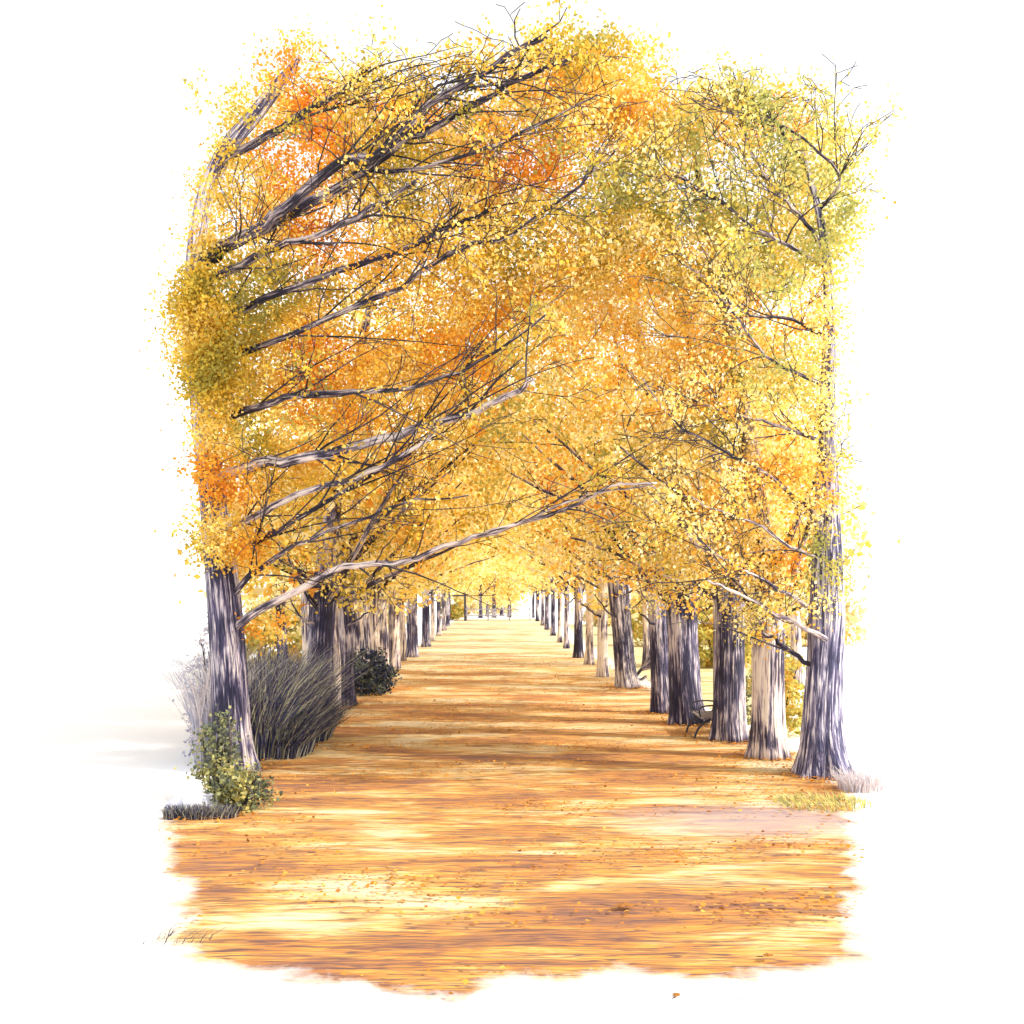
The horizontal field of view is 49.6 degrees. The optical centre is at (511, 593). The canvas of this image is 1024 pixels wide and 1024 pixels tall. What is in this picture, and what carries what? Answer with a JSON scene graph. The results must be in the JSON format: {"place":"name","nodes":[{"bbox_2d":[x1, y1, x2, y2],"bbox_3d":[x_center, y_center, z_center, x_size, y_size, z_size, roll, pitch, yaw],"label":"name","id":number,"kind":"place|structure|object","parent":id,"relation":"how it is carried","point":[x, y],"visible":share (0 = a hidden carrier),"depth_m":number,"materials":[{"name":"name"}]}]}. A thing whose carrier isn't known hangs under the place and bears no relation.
{"place":"outdoors","nodes":[
{"label":"outdoors","id":0,"kind":"place"},
{"bbox_2d":[142,919,240,945],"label":"grass","id":1,"kind":"structure","parent":0,"point":[180,935],"depth_m":7.04,"materials":[{"name":"plant"}]},
{"bbox_2d":[183,646,405,760],"bbox_3d":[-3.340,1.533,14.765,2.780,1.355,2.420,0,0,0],"label":"tall grass","id":2,"kind":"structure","parent":0,"point":[281,702],"depth_m":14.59,"materials":[{"name":"grey plant"}]},
{"bbox_2d":[260,699,356,759],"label":"grass","id":3,"kind":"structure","parent":0,"point":[296,740],"depth_m":14.81,"materials":[{"name":"grey plant"}]},
{"bbox_2d":[248,654,377,713],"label":"tall grass","id":4,"kind":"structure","parent":0,"point":[341,685],"depth_m":17.00,"materials":[{"name":"grey plant"}]},
{"bbox_2d":[0,593,1023,1023],"bbox_3d":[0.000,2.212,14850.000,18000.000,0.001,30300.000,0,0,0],"label":"ground","id":5,"kind":"structure","parent":0,"point":[94,733],"depth_m":10.08,"materials":[{"name":"white"}]},
{"bbox_2d":[172,615,210,756],"bbox_3d":[-4.035,1.209,14.884,0.960,2.026,0.896,0,0,0],"label":"pale shrub","id":6,"kind":"object","parent":5,"relation":"on","point":[205,629],"visible":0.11,"depth_m":14.78,"materials":[{"name":"grey plant"}]},
{"bbox_2d":[156,638,369,691],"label":"tall grass","id":7,"kind":"structure","parent":5,"relation":"on","point":[270,652],"depth_m":16.96,"materials":[{"name":"grey plant"}]},
{"bbox_2d":[167,382,373,670],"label":"autumn tree","id":8,"kind":"object","parent":5,"relation":"on","point":[197,576],"visible":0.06,"depth_m":26.89,"materials":[{"name":"yellow plant"}]},
{"bbox_2d":[241,572,300,636],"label":"pale bush","id":9,"kind":"object","parent":5,"relation":"on","point":[255,601],"visible":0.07,"depth_m":51.46,"materials":[{"name":"yellow plant"}]},
{"bbox_2d":[244,601,301,669],"bbox_3d":[-6.532,1.103,29.965,2.610,2.277,2.588,0,0,0],"label":"golden bush","id":10,"kind":"object","parent":5,"relation":"on","point":[256,645],"visible":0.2,"depth_m":29.57,"materials":[{"name":"yellow plant"}]},
{"bbox_2d":[292,602,301,645],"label":"pale bush","id":11,"kind":"object","parent":5,"relation":"on","point":[297,627],"visible":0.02,"depth_m":43.38,"materials":[{"name":"yellow plant"}]},
{"bbox_2d":[232,355,393,666],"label":"autumn tree","id":12,"kind":"object","parent":5,"relation":"on","point":[304,610],"visible":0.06,"depth_m":24.84,"materials":[{"name":"yellow plant"}]},
{"bbox_2d":[297,437,433,658],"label":"autumn tree","id":13,"kind":"object","parent":5,"relation":"on","point":[358,633],"visible":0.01,"depth_m":33.81,"materials":[{"name":"plant"}]},
{"bbox_2d":[386,599,406,623],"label":"pale bush","id":14,"kind":"object","parent":5,"relation":"on","point":[405,615],"visible":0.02,"depth_m":65.94,"materials":[{"name":"yellow plant"}]},
{"bbox_2d":[436,594,467,619],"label":"golden bush","id":15,"kind":"object","parent":5,"relation":"on","point":[457,611],"visible":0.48,"depth_m":89.77,"materials":[{"name":"yellow plant"}]},
{"bbox_2d":[451,589,489,613],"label":"pale bush","id":16,"kind":"object","parent":5,"relation":"on","point":[471,605],"visible":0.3,"depth_m":115.41,"materials":[{"name":"yellow plant"}]},
{"bbox_2d":[430,543,525,617],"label":"autumn tree","id":17,"kind":"object","parent":5,"relation":"on","point":[481,590],"visible":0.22,"depth_m":97.83,"materials":[{"name":"yellow plant"}]},
{"bbox_2d":[458,563,513,616],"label":"autumn tree","id":18,"kind":"object","parent":5,"relation":"on","point":[488,597],"visible":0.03,"depth_m":103.89,"materials":[{"name":"yellow plant"}]},
{"bbox_2d":[456,564,525,617],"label":"autumn tree","id":19,"kind":"object","parent":5,"relation":"on","point":[494,604],"visible":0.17,"depth_m":98.89,"materials":[{"name":"yellow plant"}]},
{"bbox_2d":[477,595,526,613],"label":"pale bush","id":20,"kind":"object","parent":5,"relation":"on","point":[512,607],"visible":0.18,"depth_m":117.66,"materials":[{"name":"yellow plant"}]},
{"bbox_2d":[485,567,540,617],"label":"autumn tree","id":21,"kind":"object","parent":5,"relation":"on","point":[522,597],"visible":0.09,"depth_m":99.66,"materials":[{"name":"yellow plant"}]},
{"bbox_2d":[496,587,540,614],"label":"autumn tree","id":22,"kind":"object","parent":5,"relation":"on","point":[501,612],"visible":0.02,"depth_m":105.85,"materials":[{"name":"yellow plant"}]},
{"bbox_2d":[494,558,544,617],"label":"autumn tree","id":23,"kind":"object","parent":5,"relation":"on","point":[533,604],"visible":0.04,"depth_m":98.53,"materials":[{"name":"yellow plant"}]},
{"bbox_2d":[784,572,875,646],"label":"pale bush","id":24,"kind":"object","parent":5,"relation":"on","point":[852,617],"visible":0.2,"depth_m":45.60,"materials":[{"name":"yellow plant"}]},
{"bbox_2d":[0,0,1023,592],"label":"sky","id":25,"kind":"structure","parent":0,"point":[95,123],"materials":[{"name":"white"}]},
{"bbox_2d":[112,619,917,1018],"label":"path","id":26,"kind":"structure","parent":0,"point":[268,941],"depth_m":8.91,"materials":[{"name":"orange soil"}]},
{"bbox_2d":[158,801,242,819],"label":"edging grass","id":27,"kind":"structure","parent":26,"relation":"on","point":[204,812],"depth_m":10.79,"materials":[{"name":"grey plant"}]},
{"bbox_2d":[174,705,250,802],"bbox_3d":[-3.128,1.699,11.728,0.683,1.056,0.768,0,0,0],"label":"shrub","id":28,"kind":"object","parent":26,"relation":"on","point":[215,758],"visible":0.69,"depth_m":11.70,"materials":[{"name":"green plant"}]},
{"bbox_2d":[113,632,321,768],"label":"bleached grass","id":29,"kind":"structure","parent":26,"relation":"on","point":[202,706],"depth_m":14.05,"materials":[{"name":"white plant"}]},
{"bbox_2d":[197,757,282,814],"bbox_3d":[-2.796,1.944,11.275,0.850,0.576,0.800,0,0,-34],"label":"shrub","id":30,"kind":"object","parent":26,"relation":"on","point":[234,788],"visible":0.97,"depth_m":11.15,"materials":[{"name":"green plant"}]},
{"bbox_2d":[312,691,376,742],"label":"grass","id":31,"kind":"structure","parent":26,"relation":"on","point":[329,732],"depth_m":16.58,"materials":[{"name":"plant"}]},
{"bbox_2d":[240,272,449,717],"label":"autumn tree","id":32,"kind":"object","parent":26,"relation":"on","point":[257,591],"visible":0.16,"depth_m":19.14,"materials":[{"name":"yellow plant"}]},
{"bbox_2d":[303,409,448,664],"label":"autumn tree","id":33,"kind":"object","parent":26,"relation":"on","point":[384,640],"visible":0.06,"depth_m":31.88,"materials":[{"name":"yellow plant"}]},
{"bbox_2d":[354,646,402,695],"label":"shrub","id":34,"kind":"object","parent":26,"relation":"on","point":[381,682],"visible":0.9,"depth_m":23.88,"materials":[{"name":"green plant"}]},
{"bbox_2d":[175,192,593,712],"bbox_3d":[-2.098,-2.164,18.849,7.227,8.773,3.808,0,0,0],"label":"autumn tree","id":35,"kind":"object","parent":26,"relation":"on","point":[324,602],"visible":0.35,"depth_m":18.78,"materials":[{"name":"yellow plant"}]},
{"bbox_2d":[313,397,466,673],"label":"autumn tree","id":36,"kind":"object","parent":26,"relation":"on","point":[366,630],"visible":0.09,"depth_m":27.50,"materials":[{"name":"yellow plant"}]},
{"bbox_2d":[222,239,576,706],"bbox_3d":[-2.067,-2.210,21.363,7.281,8.820,4.255,0,0,0],"label":"autumn tree","id":37,"kind":"object","parent":26,"relation":"on","point":[346,623],"visible":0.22,"depth_m":21.44,"materials":[{"name":"yellow plant"}]},
{"bbox_2d":[289,340,548,672],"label":"autumn tree","id":38,"kind":"object","parent":26,"relation":"on","point":[375,635],"visible":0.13,"depth_m":27.90,"materials":[{"name":"yellow plant"}]},
{"bbox_2d":[380,462,477,660],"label":"autumn tree","id":39,"kind":"object","parent":26,"relation":"on","point":[403,637],"visible":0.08,"depth_m":35.93,"materials":[{"name":"yellow plant"}]},
{"bbox_2d":[330,366,536,668],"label":"autumn tree","id":40,"kind":"object","parent":26,"relation":"on","point":[394,633],"visible":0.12,"depth_m":32.36,"materials":[{"name":"yellow plant"}]},
{"bbox_2d":[138,0,730,773],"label":"autumn tree","id":41,"kind":"object","parent":26,"relation":"on","point":[212,356],"visible":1,"depth_m":13.30,"materials":[{"name":"yellow plant"}]},
{"bbox_2d":[378,422,529,656],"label":"autumn tree","id":42,"kind":"object","parent":26,"relation":"on","point":[412,649],"visible":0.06,"depth_m":37.97,"materials":[{"name":"yellow plant"}]},
{"bbox_2d":[450,595,465,620],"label":"gate frame","id":43,"kind":"object","parent":26,"relation":"on","point":[464,606],"visible":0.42,"depth_m":87.92,"materials":[{"name":"metal"}]},
{"bbox_2d":[418,525,498,635],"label":"autumn tree","id":44,"kind":"object","parent":26,"relation":"on","point":[438,608],"visible":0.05,"depth_m":57.09,"materials":[{"name":"yellow plant"}]},
{"bbox_2d":[417,460,518,640],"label":"autumn tree","id":45,"kind":"object","parent":26,"relation":"on","point":[432,620],"visible":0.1,"depth_m":50.98,"materials":[{"name":"yellow plant"}]},
{"bbox_2d":[436,530,499,630],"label":"autumn tree","id":46,"kind":"object","parent":26,"relation":"on","point":[443,618],"visible":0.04,"depth_m":64.89,"materials":[{"name":"yellow plant"}]},
{"bbox_2d":[435,554,507,625],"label":"autumn tree","id":47,"kind":"object","parent":26,"relation":"on","point":[448,611],"visible":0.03,"depth_m":73.23,"materials":[{"name":"yellow plant"}]},
{"bbox_2d":[419,442,536,646],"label":"autumn tree","id":48,"kind":"object","parent":26,"relation":"on","point":[425,641],"visible":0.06,"depth_m":45.26,"materials":[{"name":"yellow plant"}]},
{"bbox_2d":[465,606,530,620],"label":"rail fence","id":49,"kind":"object","parent":26,"relation":"on","point":[488,609],"visible":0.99,"depth_m":87.88,"materials":[{"name":"grey wood"}]},
{"bbox_2d":[159,653,864,994],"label":"leaf litter","id":50,"kind":"object","parent":26,"relation":"on","point":[703,904],"visible":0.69,"depth_m":11.59,"materials":[{"name":"orange plant"}]},
{"bbox_2d":[492,551,539,620],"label":"autumn tree","id":51,"kind":"object","parent":26,"relation":"on","point":[537,609],"visible":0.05,"depth_m":86.56,"materials":[{"name":"yellow plant"}]},
{"bbox_2d":[478,555,555,625],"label":"autumn tree","id":52,"kind":"object","parent":26,"relation":"on","point":[542,610],"visible":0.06,"depth_m":75.16,"materials":[{"name":"yellow plant"}]},
{"bbox_2d":[458,467,593,642],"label":"autumn tree","id":53,"kind":"object","parent":26,"relation":"on","point":[559,635],"visible":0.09,"depth_m":49.22,"materials":[{"name":"yellow plant"}]},
{"bbox_2d":[468,506,584,635],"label":"autumn tree","id":54,"kind":"object","parent":26,"relation":"on","point":[552,631],"visible":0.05,"depth_m":57.12,"materials":[{"name":"yellow plant"}]},
{"bbox_2d":[485,537,583,629],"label":"autumn tree","id":55,"kind":"object","parent":26,"relation":"on","point":[546,626],"visible":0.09,"depth_m":66.39,"materials":[{"name":"yellow plant"}]},
{"bbox_2d":[468,455,612,648],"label":"autumn tree","id":56,"kind":"object","parent":26,"relation":"on","point":[566,644],"visible":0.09,"depth_m":43.91,"materials":[{"name":"yellow plant"}]},
{"bbox_2d":[456,422,634,657],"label":"autumn tree","id":57,"kind":"object","parent":26,"relation":"on","point":[578,651],"visible":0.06,"depth_m":37.52,"materials":[{"name":"yellow plant"}]},
{"bbox_2d":[454,404,644,664],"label":"autumn tree","id":58,"kind":"object","parent":26,"relation":"on","point":[589,653],"visible":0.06,"depth_m":33.95,"materials":[{"name":"yellow plant"}]},
{"bbox_2d":[424,351,689,676],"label":"autumn tree","id":59,"kind":"object","parent":26,"relation":"on","point":[601,593],"visible":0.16,"depth_m":29.05,"materials":[{"name":"yellow plant"}]},
{"bbox_2d":[415,236,790,714],"bbox_3d":[1.481,-2.155,20.310,7.004,8.748,3.515,0,0,0],"label":"autumn tree","id":60,"kind":"object","parent":26,"relation":"on","point":[659,700],"visible":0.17,"depth_m":20.12,"materials":[{"name":"yellow plant"}]},
{"bbox_2d":[410,208,817,725],"bbox_3d":[1.700,-2.230,18.753,6.821,8.916,3.652,0,0,0],"label":"autumn tree","id":61,"kind":"object","parent":26,"relation":"on","point":[684,683],"visible":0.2,"depth_m":18.51,"materials":[{"name":"yellow plant"}]},
{"bbox_2d":[600,902,636,906],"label":"fallen leaf","id":62,"kind":"object","parent":26,"relation":"on","point":[624,904],"visible":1,"depth_m":7.68,"materials":[{"name":"orange plant"}]},
{"bbox_2d":[401,143,851,742],"bbox_3d":[1.465,-2.423,16.321,6.331,9.245,3.948,0,0,0],"label":"autumn tree","id":63,"kind":"object","parent":26,"relation":"on","point":[729,707],"visible":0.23,"depth_m":16.34,"materials":[{"name":"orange plant"}]},
{"bbox_2d":[443,39,862,760],"bbox_3d":[1.766,-2.396,14.758,5.489,9.191,3.603,0,0,0],"label":"autumn tree","id":64,"kind":"object","parent":26,"relation":"on","point":[767,739],"visible":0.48,"depth_m":14.39,"materials":[{"name":"yellow plant"}]},
{"bbox_2d":[672,992,681,997],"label":"fallen leaf","id":65,"kind":"object","parent":26,"relation":"on","point":[676,994],"visible":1,"depth_m":6.06,"materials":[{"name":"orange plant"}]},
{"bbox_2d":[685,700,712,738],"bbox_3d":[3.034,1.845,17.126,0.601,0.721,0.962,0,0,0],"label":"park bench","id":66,"kind":"object","parent":26,"relation":"on","point":[707,715],"visible":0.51,"depth_m":17.07,"materials":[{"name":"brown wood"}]},
{"bbox_2d":[745,674,751,725],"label":"grey shrub","id":67,"kind":"object","parent":26,"relation":"on","point":[747,700],"visible":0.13,"depth_m":18.14,"materials":[{"name":"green plant"}]},
{"bbox_2d":[757,953,773,956],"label":"fallen leaf","id":68,"kind":"object","parent":26,"relation":"on","point":[767,955],"visible":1,"depth_m":6.61,"materials":[{"name":"orange plant"}]},
{"bbox_2d":[746,651,805,735],"bbox_3d":[4.182,1.533,17.196,1.040,1.383,1.025,0,0,0],"label":"yellow shrub","id":69,"kind":"object","parent":26,"relation":"on","point":[790,686],"visible":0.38,"depth_m":16.98,"materials":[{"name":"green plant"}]},
{"bbox_2d":[829,764,897,793],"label":"grass","id":70,"kind":"structure","parent":26,"relation":"on","point":[858,782],"depth_m":12.32,"materials":[{"name":"white plant"}]},
{"bbox_2d":[550,623,1023,796],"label":"verge","id":71,"kind":"structure","parent":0,"point":[919,733],"depth_m":18.24,"materials":[{"name":"white plant"}]},
{"bbox_2d":[440,321,714,688],"bbox_3d":[1.719,-2.260,26.028,6.876,9.030,4.188,0,0,0],"label":"autumn tree","id":72,"kind":"object","parent":71,"relation":"on","point":[626,675],"visible":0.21,"depth_m":25.57,"materials":[{"name":"yellow plant"}]},
{"bbox_2d":[583,592,635,626],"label":"pale bush","id":73,"kind":"object","parent":71,"relation":"on","point":[595,619],"visible":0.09,"depth_m":73.52,"materials":[{"name":"yellow plant"}]},
{"bbox_2d":[554,443,708,666],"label":"autumn tree","id":74,"kind":"object","parent":71,"relation":"on","point":[646,646],"visible":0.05,"depth_m":32.89,"materials":[{"name":"yellow plant"}]},
{"bbox_2d":[630,587,642,633],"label":"pale bush","id":75,"kind":"object","parent":71,"relation":"on","point":[637,594],"visible":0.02,"depth_m":57.58,"materials":[{"name":"yellow plant"}]},
{"bbox_2d":[635,659,649,680],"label":"fallen branch","id":76,"kind":"object","parent":71,"relation":"on","point":[644,667],"visible":0.36,"depth_m":27.98,"materials":[{"name":"grey wood"}]},
{"bbox_2d":[631,599,705,645],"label":"golden bush","id":77,"kind":"object","parent":71,"relation":"on","point":[635,627],"visible":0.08,"depth_m":45.98,"materials":[{"name":"yellow plant"}]},
{"bbox_2d":[506,47,910,781],"bbox_3d":[2.337,-2.307,13.486,4.845,9.163,5.164,0,0,0],"label":"autumn tree","id":78,"kind":"object","parent":71,"relation":"on","point":[822,751],"visible":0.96,"depth_m":13.19,"materials":[{"name":"yellow plant"}]},
{"bbox_2d":[697,583,750,667],"bbox_3d":[6.004,0.961,33.091,2.979,2.587,2.817,0,0,0],"label":"golden bush","id":79,"kind":"object","parent":71,"relation":"on","point":[704,634],"visible":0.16,"depth_m":32.73,"materials":[{"name":"yellow plant"}]},
{"bbox_2d":[698,584,749,644],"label":"pale bush","id":80,"kind":"object","parent":71,"relation":"on","point":[710,617],"visible":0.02,"depth_m":47.20,"materials":[{"name":"yellow plant"}]},
{"bbox_2d":[705,605,789,661],"bbox_3d":[7.662,1.015,35.972,2.856,2.518,2.835,0,0,0],"label":"golden bush","id":81,"kind":"object","parent":71,"relation":"on","point":[746,654],"visible":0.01,"depth_m":35.62,"materials":[{"name":"yellow plant"}]},
{"bbox_2d":[745,633,802,708],"bbox_3d":[4.784,1.338,20.506,1.218,1.770,1.006,0,0,-21],"label":"dark shrub","id":82,"kind":"object","parent":71,"relation":"on","point":[786,637],"visible":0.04,"depth_m":20.45,"materials":[{"name":"plant"}]},
{"bbox_2d":[702,371,900,692],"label":"autumn tree","id":83,"kind":"object","parent":71,"relation":"on","point":[863,504],"visible":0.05,"depth_m":23.96,"materials":[{"name":"yellow plant"}]},
{"bbox_2d":[772,400,872,683],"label":"autumn tree","id":84,"kind":"object","parent":71,"relation":"on","point":[797,645],"visible":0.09,"depth_m":26.84,"materials":[{"name":"yellow plant"}]},
{"bbox_2d":[770,789,871,812],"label":"grass","id":85,"kind":"structure","parent":0,"point":[782,800],"depth_m":11.57,"materials":[{"name":"yellow plant"}]}
]}

